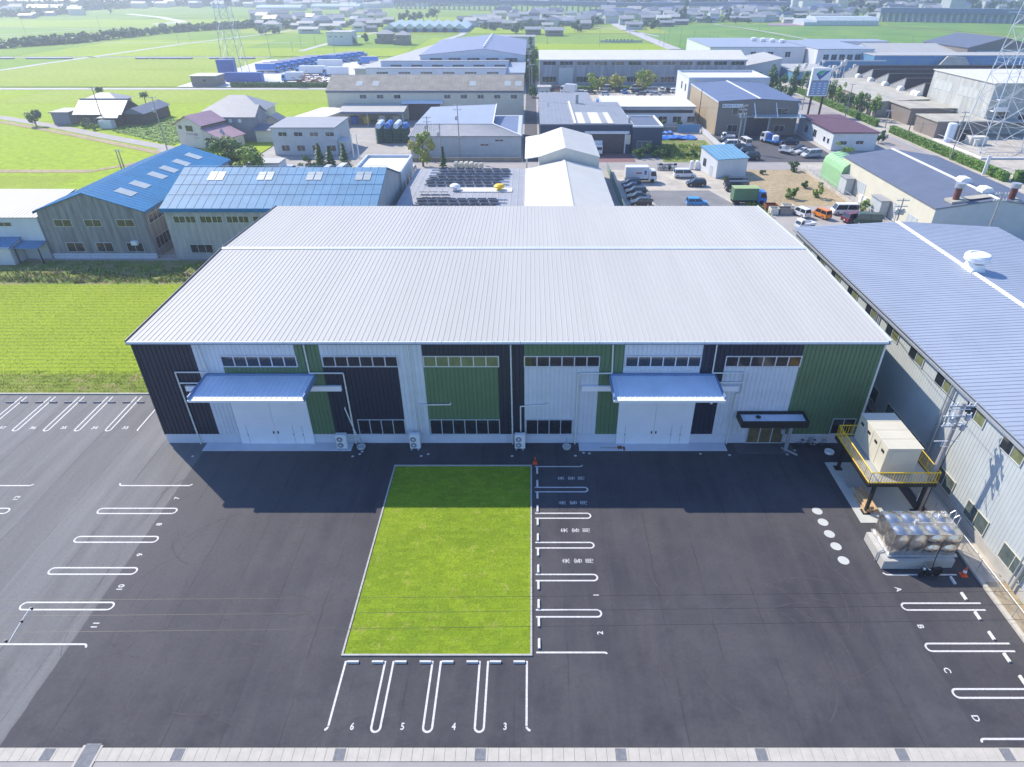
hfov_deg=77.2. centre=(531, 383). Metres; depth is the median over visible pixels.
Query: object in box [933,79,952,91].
window
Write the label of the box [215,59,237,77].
blue tower box
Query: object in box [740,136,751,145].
van
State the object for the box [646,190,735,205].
asphalt patch
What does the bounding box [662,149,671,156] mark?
shrub
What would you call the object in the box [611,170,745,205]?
car lot
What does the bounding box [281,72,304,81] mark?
trailer truck
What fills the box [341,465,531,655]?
lawn
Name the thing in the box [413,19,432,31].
greenhouse
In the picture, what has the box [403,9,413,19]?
distant tree
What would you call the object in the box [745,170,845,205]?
dry lot
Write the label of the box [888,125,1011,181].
hedge
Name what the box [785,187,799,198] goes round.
shrub
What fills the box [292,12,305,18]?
house
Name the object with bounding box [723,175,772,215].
strip weeds
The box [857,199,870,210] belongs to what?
shrub
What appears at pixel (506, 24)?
house
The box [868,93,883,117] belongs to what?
tree
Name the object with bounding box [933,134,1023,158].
pylon yard fence
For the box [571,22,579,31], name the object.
distant tree
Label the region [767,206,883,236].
lot
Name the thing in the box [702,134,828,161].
dark yard
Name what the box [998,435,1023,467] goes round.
window
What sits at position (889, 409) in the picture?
window
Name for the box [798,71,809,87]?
tree
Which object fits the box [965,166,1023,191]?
corner yard
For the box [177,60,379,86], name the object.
truck yard
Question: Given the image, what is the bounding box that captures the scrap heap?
[291,69,330,82]
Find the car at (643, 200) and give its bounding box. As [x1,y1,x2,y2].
[630,196,651,205]
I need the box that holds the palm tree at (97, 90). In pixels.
[94,87,103,92]
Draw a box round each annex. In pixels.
[266,112,285,123]
[627,115,663,153]
[745,52,782,78]
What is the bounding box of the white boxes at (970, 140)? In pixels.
[964,135,988,145]
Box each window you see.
[0,222,11,225]
[53,219,72,226]
[66,243,85,251]
[83,118,89,124]
[83,219,102,226]
[95,243,114,251]
[116,219,134,226]
[126,243,144,251]
[147,209,163,223]
[155,229,171,248]
[172,216,185,222]
[185,126,192,131]
[185,216,196,222]
[189,244,213,252]
[199,216,212,222]
[211,216,222,222]
[219,356,297,366]
[226,216,238,222]
[238,216,249,222]
[252,216,260,221]
[278,132,286,135]
[281,145,290,150]
[293,132,302,135]
[297,145,305,150]
[309,132,318,135]
[321,356,398,366]
[325,132,333,135]
[327,145,335,150]
[357,419,405,434]
[422,356,498,366]
[429,419,499,434]
[505,58,516,61]
[524,356,599,366]
[526,419,572,434]
[542,76,555,81]
[543,61,555,64]
[560,61,572,64]
[576,76,588,81]
[577,61,589,64]
[594,61,607,64]
[611,61,624,64]
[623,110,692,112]
[625,356,701,366]
[627,76,640,81]
[628,61,641,64]
[637,141,651,147]
[645,61,658,64]
[659,116,666,122]
[660,76,674,81]
[663,61,675,64]
[672,116,680,122]
[680,61,692,64]
[687,116,695,122]
[697,61,709,64]
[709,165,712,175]
[714,61,727,64]
[724,356,802,366]
[727,125,737,131]
[731,61,744,64]
[732,107,744,114]
[773,125,784,131]
[776,109,787,113]
[823,54,828,59]
[829,418,856,433]
[831,54,836,59]
[831,271,840,282]
[838,54,844,59]
[847,54,852,59]
[847,285,858,300]
[854,54,860,59]
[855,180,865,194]
[865,304,876,319]
[869,385,879,403]
[882,57,897,64]
[884,323,899,343]
[884,402,901,419]
[888,201,898,221]
[898,57,915,64]
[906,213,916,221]
[907,345,924,368]
[911,430,926,461]
[916,57,933,64]
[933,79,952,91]
[934,57,944,64]
[934,371,952,395]
[935,465,955,496]
[957,85,978,98]
[962,499,988,536]
[963,401,986,429]
[970,57,987,64]
[977,51,1023,52]
[988,57,1005,64]
[995,110,1008,118]
[996,541,1023,583]
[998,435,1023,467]
[1006,58,1023,64]
[1015,115,1023,125]
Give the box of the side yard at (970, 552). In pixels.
[914,487,1023,642]
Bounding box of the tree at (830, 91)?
[828,85,835,98]
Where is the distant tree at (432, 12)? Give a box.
[428,8,439,16]
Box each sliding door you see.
[185,385,341,442]
[581,385,738,442]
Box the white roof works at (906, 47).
[854,43,955,51]
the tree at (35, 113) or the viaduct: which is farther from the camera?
the viaduct
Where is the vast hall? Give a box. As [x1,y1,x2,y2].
[419,35,526,61]
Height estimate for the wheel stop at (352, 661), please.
0.130 m
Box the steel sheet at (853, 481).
[841,476,865,487]
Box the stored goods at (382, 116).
[379,115,386,122]
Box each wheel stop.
[347,660,358,663]
[372,660,383,663]
[395,660,406,663]
[419,660,430,663]
[442,660,453,663]
[466,660,477,663]
[490,660,500,663]
[514,660,524,663]
[538,638,540,648]
[973,611,981,619]
[987,631,995,639]
[1002,652,1010,662]
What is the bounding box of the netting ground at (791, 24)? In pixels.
[768,23,803,25]
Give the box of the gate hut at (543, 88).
[537,85,550,97]
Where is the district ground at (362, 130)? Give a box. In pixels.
[100,79,957,259]
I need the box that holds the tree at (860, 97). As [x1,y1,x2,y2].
[853,91,869,111]
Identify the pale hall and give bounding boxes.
[686,38,805,63]
[785,40,874,64]
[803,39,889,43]
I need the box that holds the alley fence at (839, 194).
[803,166,890,221]
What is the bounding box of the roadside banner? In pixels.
[981,155,991,174]
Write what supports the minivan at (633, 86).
on the works lot at (593, 96)
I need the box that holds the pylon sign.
[807,68,832,113]
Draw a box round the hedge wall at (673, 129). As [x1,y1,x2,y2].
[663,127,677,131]
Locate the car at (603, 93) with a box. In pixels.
[601,91,609,95]
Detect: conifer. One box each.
[314,142,324,165]
[323,146,336,166]
[337,143,351,164]
[439,146,447,166]
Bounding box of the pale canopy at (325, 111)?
[294,107,341,116]
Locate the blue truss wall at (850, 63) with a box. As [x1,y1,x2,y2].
[820,60,885,76]
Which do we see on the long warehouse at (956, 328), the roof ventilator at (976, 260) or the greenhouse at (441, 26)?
the roof ventilator at (976, 260)
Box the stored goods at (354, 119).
[351,116,358,123]
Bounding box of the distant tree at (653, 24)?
[650,20,658,28]
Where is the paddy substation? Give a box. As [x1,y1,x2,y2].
[600,39,642,41]
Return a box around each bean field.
[642,24,791,48]
[723,24,1023,42]
[887,21,1023,35]
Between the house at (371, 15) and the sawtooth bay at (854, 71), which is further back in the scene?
the house at (371, 15)
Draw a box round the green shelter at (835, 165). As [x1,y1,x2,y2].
[820,151,849,187]
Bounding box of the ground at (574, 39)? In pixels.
[0,5,1023,761]
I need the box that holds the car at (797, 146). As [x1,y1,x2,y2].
[790,144,809,149]
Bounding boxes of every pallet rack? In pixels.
[375,121,384,142]
[380,119,385,140]
[384,121,393,142]
[387,119,394,140]
[393,121,402,142]
[396,119,402,140]
[402,121,410,142]
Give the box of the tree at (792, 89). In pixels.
[783,77,797,96]
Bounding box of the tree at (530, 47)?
[526,44,533,64]
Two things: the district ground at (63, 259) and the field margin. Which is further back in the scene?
the district ground at (63, 259)
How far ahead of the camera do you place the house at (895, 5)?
809.21 m
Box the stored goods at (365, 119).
[363,115,370,123]
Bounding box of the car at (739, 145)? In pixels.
[733,143,745,148]
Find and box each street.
[243,162,802,169]
[793,162,822,169]
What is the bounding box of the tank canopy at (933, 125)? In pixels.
[913,114,992,137]
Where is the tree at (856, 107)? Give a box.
[852,91,864,109]
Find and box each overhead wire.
[0,619,1023,632]
[66,604,1023,615]
[91,591,1016,599]
[552,102,916,123]
[835,83,1022,130]
[836,81,1017,125]
[881,316,951,399]
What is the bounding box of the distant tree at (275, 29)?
[270,26,279,33]
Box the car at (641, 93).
[635,91,646,95]
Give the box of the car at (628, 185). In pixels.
[623,182,645,188]
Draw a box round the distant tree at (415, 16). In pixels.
[411,12,419,20]
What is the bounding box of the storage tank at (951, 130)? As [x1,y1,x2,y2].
[943,122,957,141]
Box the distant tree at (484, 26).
[479,22,487,28]
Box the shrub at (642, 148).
[638,143,653,156]
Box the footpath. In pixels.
[796,93,1023,192]
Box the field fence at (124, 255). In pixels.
[38,255,211,262]
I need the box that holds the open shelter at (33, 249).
[12,241,52,263]
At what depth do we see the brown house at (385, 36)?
415.29 m
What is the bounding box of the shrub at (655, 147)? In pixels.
[647,141,660,155]
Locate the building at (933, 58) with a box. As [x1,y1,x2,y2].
[860,52,1023,64]
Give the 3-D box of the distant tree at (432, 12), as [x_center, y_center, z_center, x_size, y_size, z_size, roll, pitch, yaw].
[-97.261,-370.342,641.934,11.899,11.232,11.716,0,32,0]
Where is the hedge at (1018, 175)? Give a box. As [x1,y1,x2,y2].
[1011,169,1023,182]
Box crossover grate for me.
[71,743,102,766]
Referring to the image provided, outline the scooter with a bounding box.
[918,564,942,577]
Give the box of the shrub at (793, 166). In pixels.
[788,161,799,171]
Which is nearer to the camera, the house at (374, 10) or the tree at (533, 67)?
the tree at (533, 67)
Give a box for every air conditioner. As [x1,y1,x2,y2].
[335,433,348,449]
[409,433,420,449]
[515,433,524,449]
[858,194,863,202]
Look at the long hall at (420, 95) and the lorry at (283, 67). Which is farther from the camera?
the lorry at (283, 67)
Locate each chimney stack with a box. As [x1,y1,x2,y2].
[944,182,966,203]
[1008,182,1022,201]
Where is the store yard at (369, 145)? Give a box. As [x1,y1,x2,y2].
[348,120,418,161]
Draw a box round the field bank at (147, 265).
[0,260,206,283]
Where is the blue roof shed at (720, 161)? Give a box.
[699,144,749,177]
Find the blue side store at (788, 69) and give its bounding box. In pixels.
[779,64,837,82]
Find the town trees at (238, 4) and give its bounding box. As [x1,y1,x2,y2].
[98,0,998,6]
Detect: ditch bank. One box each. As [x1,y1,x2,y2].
[26,57,72,58]
[157,57,178,58]
[239,57,254,58]
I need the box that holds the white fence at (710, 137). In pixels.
[701,127,720,144]
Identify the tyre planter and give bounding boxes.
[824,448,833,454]
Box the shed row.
[826,77,929,115]
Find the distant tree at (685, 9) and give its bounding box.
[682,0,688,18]
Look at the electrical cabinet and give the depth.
50.96 m
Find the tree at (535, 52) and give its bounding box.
[525,37,538,64]
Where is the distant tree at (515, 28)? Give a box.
[511,24,518,32]
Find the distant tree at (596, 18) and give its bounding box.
[594,16,601,24]
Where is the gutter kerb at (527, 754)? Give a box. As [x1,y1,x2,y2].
[0,748,1023,761]
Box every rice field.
[0,19,427,26]
[0,27,413,39]
[0,40,117,47]
[0,40,427,56]
[0,48,65,55]
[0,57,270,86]
[0,58,66,69]
[0,70,217,85]
[0,90,43,100]
[0,90,327,102]
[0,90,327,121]
[0,104,328,120]
[0,122,273,190]
[0,176,76,188]
[0,284,181,373]
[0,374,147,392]
[17,58,265,68]
[21,47,246,55]
[42,13,914,15]
[80,40,275,46]
[216,48,411,55]
[226,26,320,32]
[248,40,425,47]
[320,24,387,32]
[374,17,431,20]
[396,27,490,32]
[411,38,445,50]
[414,17,629,33]
[425,17,456,21]
[490,24,575,32]
[535,44,669,76]
[574,26,667,32]
[595,20,637,25]
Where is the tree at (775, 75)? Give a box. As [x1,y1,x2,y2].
[768,64,778,86]
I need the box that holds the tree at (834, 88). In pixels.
[832,80,840,99]
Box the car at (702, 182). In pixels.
[686,178,706,186]
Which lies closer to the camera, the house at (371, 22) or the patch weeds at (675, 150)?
the patch weeds at (675, 150)
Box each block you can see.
[356,155,413,195]
[506,62,525,87]
[598,96,696,125]
[675,70,770,99]
[790,0,798,6]
[798,1,824,7]
[918,3,933,7]
[942,0,965,7]
[980,1,991,7]
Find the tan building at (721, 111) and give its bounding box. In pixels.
[689,80,805,134]
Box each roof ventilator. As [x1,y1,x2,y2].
[450,183,459,190]
[494,183,503,189]
[962,250,991,272]
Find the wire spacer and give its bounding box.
[4,607,32,642]
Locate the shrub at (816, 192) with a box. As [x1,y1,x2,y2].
[812,182,824,197]
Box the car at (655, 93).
[649,91,661,95]
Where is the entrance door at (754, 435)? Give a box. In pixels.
[745,428,785,442]
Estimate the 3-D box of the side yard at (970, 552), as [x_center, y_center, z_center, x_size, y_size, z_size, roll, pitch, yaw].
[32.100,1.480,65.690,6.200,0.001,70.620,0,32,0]
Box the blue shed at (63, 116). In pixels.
[48,108,78,124]
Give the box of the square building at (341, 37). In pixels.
[326,30,357,44]
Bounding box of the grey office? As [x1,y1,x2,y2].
[269,116,351,154]
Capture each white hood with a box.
[881,81,888,85]
[896,86,904,90]
[914,91,922,95]
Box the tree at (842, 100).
[839,92,851,105]
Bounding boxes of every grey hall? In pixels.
[501,35,535,54]
[927,69,1023,133]
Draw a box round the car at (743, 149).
[739,146,754,152]
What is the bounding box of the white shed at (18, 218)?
[0,189,75,257]
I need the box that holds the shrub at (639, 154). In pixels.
[632,149,644,158]
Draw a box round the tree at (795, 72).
[789,66,799,85]
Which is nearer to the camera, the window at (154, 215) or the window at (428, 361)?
the window at (428, 361)
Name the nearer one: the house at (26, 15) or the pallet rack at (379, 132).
the pallet rack at (379, 132)
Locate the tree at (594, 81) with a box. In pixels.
[587,72,607,90]
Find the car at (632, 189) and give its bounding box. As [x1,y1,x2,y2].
[625,186,645,193]
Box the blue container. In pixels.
[224,72,264,81]
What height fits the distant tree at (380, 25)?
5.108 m
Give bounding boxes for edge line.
[780,87,932,154]
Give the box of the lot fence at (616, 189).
[607,161,624,205]
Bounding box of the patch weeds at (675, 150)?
[661,143,704,159]
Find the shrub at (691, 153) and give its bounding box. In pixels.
[683,149,697,155]
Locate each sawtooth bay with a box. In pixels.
[842,65,1023,77]
[861,69,934,78]
[874,73,933,83]
[888,78,931,90]
[905,83,930,96]
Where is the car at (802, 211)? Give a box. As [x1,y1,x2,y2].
[793,206,811,217]
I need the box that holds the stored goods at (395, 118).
[392,115,399,122]
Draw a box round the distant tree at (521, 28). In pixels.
[519,22,529,30]
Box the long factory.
[538,50,747,84]
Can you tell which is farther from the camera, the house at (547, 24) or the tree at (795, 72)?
the house at (547, 24)
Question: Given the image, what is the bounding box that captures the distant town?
[0,0,1023,7]
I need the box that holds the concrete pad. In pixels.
[825,462,912,522]
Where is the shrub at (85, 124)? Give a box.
[80,122,89,127]
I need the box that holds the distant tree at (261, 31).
[258,27,270,34]
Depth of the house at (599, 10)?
678.42 m
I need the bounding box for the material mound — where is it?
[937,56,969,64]
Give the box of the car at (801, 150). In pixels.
[794,147,809,153]
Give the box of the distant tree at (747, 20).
[742,18,751,22]
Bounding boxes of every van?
[336,162,349,166]
[551,85,560,91]
[599,84,611,89]
[645,86,657,92]
[723,176,747,185]
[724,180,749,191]
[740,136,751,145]
[830,202,859,214]
[853,211,882,223]
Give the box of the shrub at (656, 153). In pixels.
[652,149,665,156]
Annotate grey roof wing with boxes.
[538,92,592,101]
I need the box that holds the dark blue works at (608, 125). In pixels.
[539,94,632,153]
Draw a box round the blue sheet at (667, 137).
[662,135,697,139]
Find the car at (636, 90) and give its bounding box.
[631,88,643,92]
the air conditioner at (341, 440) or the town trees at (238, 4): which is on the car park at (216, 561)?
the air conditioner at (341, 440)
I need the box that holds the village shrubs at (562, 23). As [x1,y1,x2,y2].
[487,20,602,26]
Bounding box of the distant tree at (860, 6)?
[853,2,874,15]
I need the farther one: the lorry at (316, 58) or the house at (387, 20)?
the house at (387, 20)
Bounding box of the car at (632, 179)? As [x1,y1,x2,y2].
[621,177,641,184]
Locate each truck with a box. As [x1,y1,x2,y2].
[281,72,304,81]
[295,65,325,74]
[314,59,342,66]
[323,66,348,75]
[560,83,576,91]
[594,140,602,154]
[624,165,656,182]
[721,132,734,138]
[730,185,766,204]
[760,131,780,144]
[778,145,793,153]
[794,218,816,226]
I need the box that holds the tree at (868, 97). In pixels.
[863,94,881,114]
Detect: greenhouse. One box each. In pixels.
[255,5,306,9]
[311,4,363,8]
[383,19,404,31]
[393,19,413,31]
[403,19,423,31]
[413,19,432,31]
[423,19,441,31]
[435,19,450,31]
[443,19,460,31]
[452,19,472,31]
[792,18,815,25]
[806,16,878,25]
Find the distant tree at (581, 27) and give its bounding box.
[576,20,582,30]
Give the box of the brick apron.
[599,153,635,161]
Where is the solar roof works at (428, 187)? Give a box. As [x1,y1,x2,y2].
[396,168,524,205]
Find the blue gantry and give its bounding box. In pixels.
[995,56,1023,64]
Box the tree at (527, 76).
[525,65,532,84]
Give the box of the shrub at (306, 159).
[297,155,317,166]
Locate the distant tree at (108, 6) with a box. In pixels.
[103,2,113,13]
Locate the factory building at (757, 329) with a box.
[124,205,891,453]
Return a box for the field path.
[0,162,135,172]
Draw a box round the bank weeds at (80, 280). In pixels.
[0,260,202,282]
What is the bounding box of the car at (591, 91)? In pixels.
[585,89,596,93]
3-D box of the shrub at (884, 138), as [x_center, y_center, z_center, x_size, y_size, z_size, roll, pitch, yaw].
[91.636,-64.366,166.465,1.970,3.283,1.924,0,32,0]
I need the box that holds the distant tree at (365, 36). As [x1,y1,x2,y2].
[361,33,368,41]
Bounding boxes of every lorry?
[255,63,280,72]
[262,62,287,70]
[270,61,295,69]
[278,59,301,67]
[285,58,308,64]
[292,57,314,64]
[298,56,320,60]
[305,55,326,58]
[324,55,340,58]
[326,54,347,61]
[333,53,354,60]
[340,52,360,58]
[347,51,367,55]
[357,56,378,64]
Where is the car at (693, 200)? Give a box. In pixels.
[685,196,707,205]
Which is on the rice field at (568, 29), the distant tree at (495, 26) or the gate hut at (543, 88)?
the distant tree at (495, 26)
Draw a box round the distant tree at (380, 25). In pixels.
[372,23,383,27]
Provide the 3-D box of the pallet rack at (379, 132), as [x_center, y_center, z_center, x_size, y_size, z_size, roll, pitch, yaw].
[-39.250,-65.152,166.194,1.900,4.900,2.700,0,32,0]
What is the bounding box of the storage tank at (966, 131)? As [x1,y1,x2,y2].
[957,128,971,141]
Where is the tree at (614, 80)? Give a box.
[608,73,626,87]
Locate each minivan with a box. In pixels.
[629,84,641,89]
[673,168,695,177]
[721,139,740,143]
[800,148,822,157]
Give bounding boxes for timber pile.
[852,485,878,512]
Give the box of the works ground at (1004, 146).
[778,77,1023,165]
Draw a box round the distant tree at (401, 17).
[398,13,404,20]
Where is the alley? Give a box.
[523,73,537,161]
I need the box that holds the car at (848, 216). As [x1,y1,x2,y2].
[840,210,857,223]
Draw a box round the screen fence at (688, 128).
[677,124,699,132]
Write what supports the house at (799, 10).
on the ground at (574, 39)
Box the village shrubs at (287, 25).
[254,20,353,30]
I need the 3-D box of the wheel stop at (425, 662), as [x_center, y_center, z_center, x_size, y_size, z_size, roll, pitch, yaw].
[-6.650,17.492,40.273,0.720,0.130,0.180,0,32,0]
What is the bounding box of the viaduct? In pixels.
[394,0,1023,23]
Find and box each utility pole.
[148,96,167,149]
[422,116,430,152]
[435,124,443,167]
[453,105,461,156]
[527,50,531,85]
[737,105,747,143]
[801,77,809,109]
[845,84,854,116]
[893,198,909,220]
[916,402,976,510]
[949,111,969,159]
[989,192,1008,225]
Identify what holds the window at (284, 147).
in the grey office
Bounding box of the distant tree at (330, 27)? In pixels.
[325,25,334,30]
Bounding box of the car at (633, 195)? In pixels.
[626,191,650,199]
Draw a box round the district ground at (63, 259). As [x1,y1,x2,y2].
[26,258,99,259]
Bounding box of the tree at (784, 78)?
[774,73,788,91]
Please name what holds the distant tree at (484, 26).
on the rice field at (477, 30)
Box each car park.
[0,395,167,440]
[0,397,1023,746]
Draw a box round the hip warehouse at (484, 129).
[408,104,522,156]
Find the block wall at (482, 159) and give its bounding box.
[394,153,521,161]
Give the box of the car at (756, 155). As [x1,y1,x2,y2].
[745,151,760,159]
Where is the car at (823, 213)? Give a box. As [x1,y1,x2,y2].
[812,207,831,218]
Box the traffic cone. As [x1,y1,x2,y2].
[958,567,967,577]
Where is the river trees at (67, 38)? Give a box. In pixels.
[0,18,300,48]
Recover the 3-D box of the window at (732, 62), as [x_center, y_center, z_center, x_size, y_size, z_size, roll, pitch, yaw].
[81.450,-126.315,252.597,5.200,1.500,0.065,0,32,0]
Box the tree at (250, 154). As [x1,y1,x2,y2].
[232,145,264,166]
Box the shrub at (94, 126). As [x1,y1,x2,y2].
[89,123,99,129]
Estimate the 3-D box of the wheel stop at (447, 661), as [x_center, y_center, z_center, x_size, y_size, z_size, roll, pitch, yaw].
[-5.250,17.492,40.273,0.720,0.130,0.180,0,32,0]
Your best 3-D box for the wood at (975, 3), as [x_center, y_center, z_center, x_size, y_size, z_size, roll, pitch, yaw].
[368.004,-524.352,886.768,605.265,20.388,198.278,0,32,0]
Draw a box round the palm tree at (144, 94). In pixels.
[139,91,148,102]
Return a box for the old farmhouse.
[72,98,170,128]
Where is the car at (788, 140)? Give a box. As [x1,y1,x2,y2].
[781,137,799,144]
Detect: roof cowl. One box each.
[955,176,972,183]
[976,185,994,193]
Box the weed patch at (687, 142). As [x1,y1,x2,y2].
[660,140,708,161]
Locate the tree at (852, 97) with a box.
[844,94,856,106]
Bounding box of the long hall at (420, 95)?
[325,75,523,119]
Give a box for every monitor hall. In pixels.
[366,67,507,74]
[380,60,508,66]
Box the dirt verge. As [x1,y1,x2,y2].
[0,121,160,153]
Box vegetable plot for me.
[116,119,179,144]
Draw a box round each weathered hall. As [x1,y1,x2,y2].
[32,144,230,258]
[158,167,400,258]
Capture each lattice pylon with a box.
[212,0,249,71]
[956,2,1023,152]
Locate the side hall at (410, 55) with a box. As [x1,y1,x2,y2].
[354,44,433,74]
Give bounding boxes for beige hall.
[524,160,613,205]
[525,127,599,167]
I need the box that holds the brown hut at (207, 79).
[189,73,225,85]
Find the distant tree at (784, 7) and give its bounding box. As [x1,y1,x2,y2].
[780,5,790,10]
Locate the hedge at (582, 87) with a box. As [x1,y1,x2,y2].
[550,85,645,89]
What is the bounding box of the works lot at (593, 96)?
[550,86,675,101]
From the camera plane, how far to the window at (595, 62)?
252.45 m
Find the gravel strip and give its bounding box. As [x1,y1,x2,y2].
[986,582,1023,632]
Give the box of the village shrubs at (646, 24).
[642,12,832,27]
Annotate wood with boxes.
[0,0,552,9]
[0,5,84,16]
[575,0,1023,8]
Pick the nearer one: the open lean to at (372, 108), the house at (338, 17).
the open lean to at (372, 108)
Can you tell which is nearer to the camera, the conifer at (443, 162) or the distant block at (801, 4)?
the conifer at (443, 162)
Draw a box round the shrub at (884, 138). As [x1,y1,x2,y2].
[879,130,888,142]
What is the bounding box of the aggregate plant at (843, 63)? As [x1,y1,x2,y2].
[797,59,855,78]
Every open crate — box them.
[763,202,777,210]
[768,206,779,214]
[776,206,793,214]
[781,203,794,207]
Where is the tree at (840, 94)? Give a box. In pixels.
[833,82,847,102]
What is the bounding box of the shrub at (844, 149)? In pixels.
[835,142,854,151]
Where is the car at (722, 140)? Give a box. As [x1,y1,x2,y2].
[717,137,729,142]
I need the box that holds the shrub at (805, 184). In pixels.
[801,180,808,187]
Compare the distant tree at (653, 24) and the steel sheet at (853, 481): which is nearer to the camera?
the steel sheet at (853, 481)
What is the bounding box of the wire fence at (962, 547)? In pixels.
[865,409,1023,628]
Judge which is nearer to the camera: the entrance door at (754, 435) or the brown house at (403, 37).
the entrance door at (754, 435)
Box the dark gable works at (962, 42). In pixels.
[922,32,1023,52]
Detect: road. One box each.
[0,30,294,70]
[0,88,325,89]
[0,116,173,150]
[0,762,1023,766]
[7,21,189,34]
[57,17,238,19]
[116,42,163,42]
[128,14,186,23]
[300,32,377,50]
[439,27,473,40]
[600,27,656,35]
[611,22,679,48]
[716,24,805,38]
[775,86,1023,193]
[878,25,1023,37]
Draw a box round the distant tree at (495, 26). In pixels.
[489,23,497,29]
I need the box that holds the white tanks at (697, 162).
[695,160,699,169]
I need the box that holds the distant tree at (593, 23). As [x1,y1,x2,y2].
[591,16,594,27]
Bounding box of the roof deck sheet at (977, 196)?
[964,194,990,199]
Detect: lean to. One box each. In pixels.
[0,237,27,264]
[338,103,407,125]
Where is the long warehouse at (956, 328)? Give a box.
[793,221,1023,603]
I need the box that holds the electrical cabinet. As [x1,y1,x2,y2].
[854,413,923,473]
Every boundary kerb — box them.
[0,393,148,394]
[909,487,1023,641]
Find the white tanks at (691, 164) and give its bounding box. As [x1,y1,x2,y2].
[689,160,693,169]
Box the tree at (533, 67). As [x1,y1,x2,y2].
[526,57,537,79]
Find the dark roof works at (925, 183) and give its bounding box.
[843,148,1023,240]
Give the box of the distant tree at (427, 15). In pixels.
[418,11,429,20]
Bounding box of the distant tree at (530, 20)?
[527,18,535,25]
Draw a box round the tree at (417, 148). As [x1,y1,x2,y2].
[407,130,435,166]
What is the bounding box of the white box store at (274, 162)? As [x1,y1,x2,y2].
[245,158,286,166]
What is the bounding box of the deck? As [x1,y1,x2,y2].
[833,425,941,514]
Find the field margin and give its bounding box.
[0,369,147,392]
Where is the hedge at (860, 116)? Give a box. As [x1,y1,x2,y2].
[796,87,879,126]
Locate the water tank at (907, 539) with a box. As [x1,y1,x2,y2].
[864,510,963,568]
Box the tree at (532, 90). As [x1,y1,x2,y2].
[528,84,537,96]
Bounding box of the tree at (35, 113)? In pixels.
[23,109,41,125]
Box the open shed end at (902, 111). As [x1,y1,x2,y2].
[887,101,956,124]
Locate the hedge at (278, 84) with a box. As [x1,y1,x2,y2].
[230,82,327,86]
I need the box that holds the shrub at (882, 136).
[877,131,885,141]
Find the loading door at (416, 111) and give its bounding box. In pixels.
[408,104,439,119]
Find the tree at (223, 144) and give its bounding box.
[205,135,245,166]
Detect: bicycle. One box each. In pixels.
[794,437,813,447]
[806,439,826,447]
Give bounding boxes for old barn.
[87,92,133,100]
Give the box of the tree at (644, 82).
[634,69,658,87]
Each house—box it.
[0,6,14,12]
[13,4,23,10]
[18,13,36,17]
[26,4,50,11]
[44,11,56,15]
[50,4,64,13]
[66,6,85,14]
[172,110,245,148]
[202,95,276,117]
[211,104,273,141]
[248,9,265,19]
[254,12,270,19]
[254,20,264,27]
[262,15,280,20]
[263,20,282,29]
[270,9,288,14]
[277,14,291,19]
[290,23,300,28]
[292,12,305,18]
[296,21,315,26]
[297,27,320,33]
[301,18,316,24]
[305,13,315,17]
[311,8,322,14]
[312,15,328,17]
[315,16,332,26]
[319,23,341,29]
[333,14,344,20]
[333,21,348,26]
[339,7,353,16]
[345,8,357,16]
[348,16,359,21]
[350,11,366,17]
[350,22,365,31]
[355,18,373,24]
[364,25,377,31]
[366,12,376,19]
[366,21,383,26]
[368,9,381,13]
[374,30,394,43]
[376,12,386,17]
[383,17,394,23]
[393,31,411,44]
[456,16,472,21]
[462,17,479,26]
[471,14,485,16]
[474,16,492,22]
[487,19,502,27]
[491,10,506,18]
[496,6,511,12]
[502,20,512,28]
[505,13,519,20]
[518,11,528,17]
[522,16,538,26]
[524,26,541,34]
[528,9,539,17]
[534,8,550,10]
[539,11,556,17]
[541,22,553,28]
[544,27,563,35]
[545,16,560,26]
[550,7,563,11]
[561,17,574,25]
[565,11,576,15]
[574,15,593,21]
[579,20,591,28]
[581,11,596,16]
[590,9,604,12]
[599,6,612,8]
[600,12,618,22]
[604,8,615,11]
[616,8,633,14]
[618,15,633,24]
[624,10,637,19]
[624,21,642,29]
[627,6,642,9]
[638,12,648,20]
[641,15,655,20]
[645,7,657,10]
[655,15,670,19]
[658,7,672,14]
[659,20,674,26]
[662,10,673,14]
[667,14,679,18]
[672,19,688,24]
[674,5,686,8]
[674,11,691,18]
[686,8,697,11]
[690,12,704,20]
[695,16,708,21]
[700,7,710,15]
[706,10,719,15]
[709,16,718,21]
[720,6,728,14]
[728,16,749,21]
[729,0,744,1]
[732,9,740,15]
[738,12,749,15]
[740,9,753,13]
[744,6,755,11]
[749,14,766,21]
[754,6,768,11]
[759,11,776,21]
[768,7,776,12]
[779,11,793,20]
[781,17,794,22]
[790,8,805,12]
[797,114,880,150]
[807,13,824,15]
[808,6,818,12]
[814,8,828,12]
[816,4,837,12]
[824,13,840,15]
[833,9,843,12]
[840,13,852,15]
[843,10,854,15]
[857,6,868,12]
[865,12,878,16]
[886,4,904,6]
[905,3,917,7]
[931,5,942,7]
[964,2,972,7]
[995,4,1007,8]
[1009,4,1023,8]
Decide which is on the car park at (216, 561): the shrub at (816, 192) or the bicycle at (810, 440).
the bicycle at (810, 440)
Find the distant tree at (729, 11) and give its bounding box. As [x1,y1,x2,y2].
[725,7,731,16]

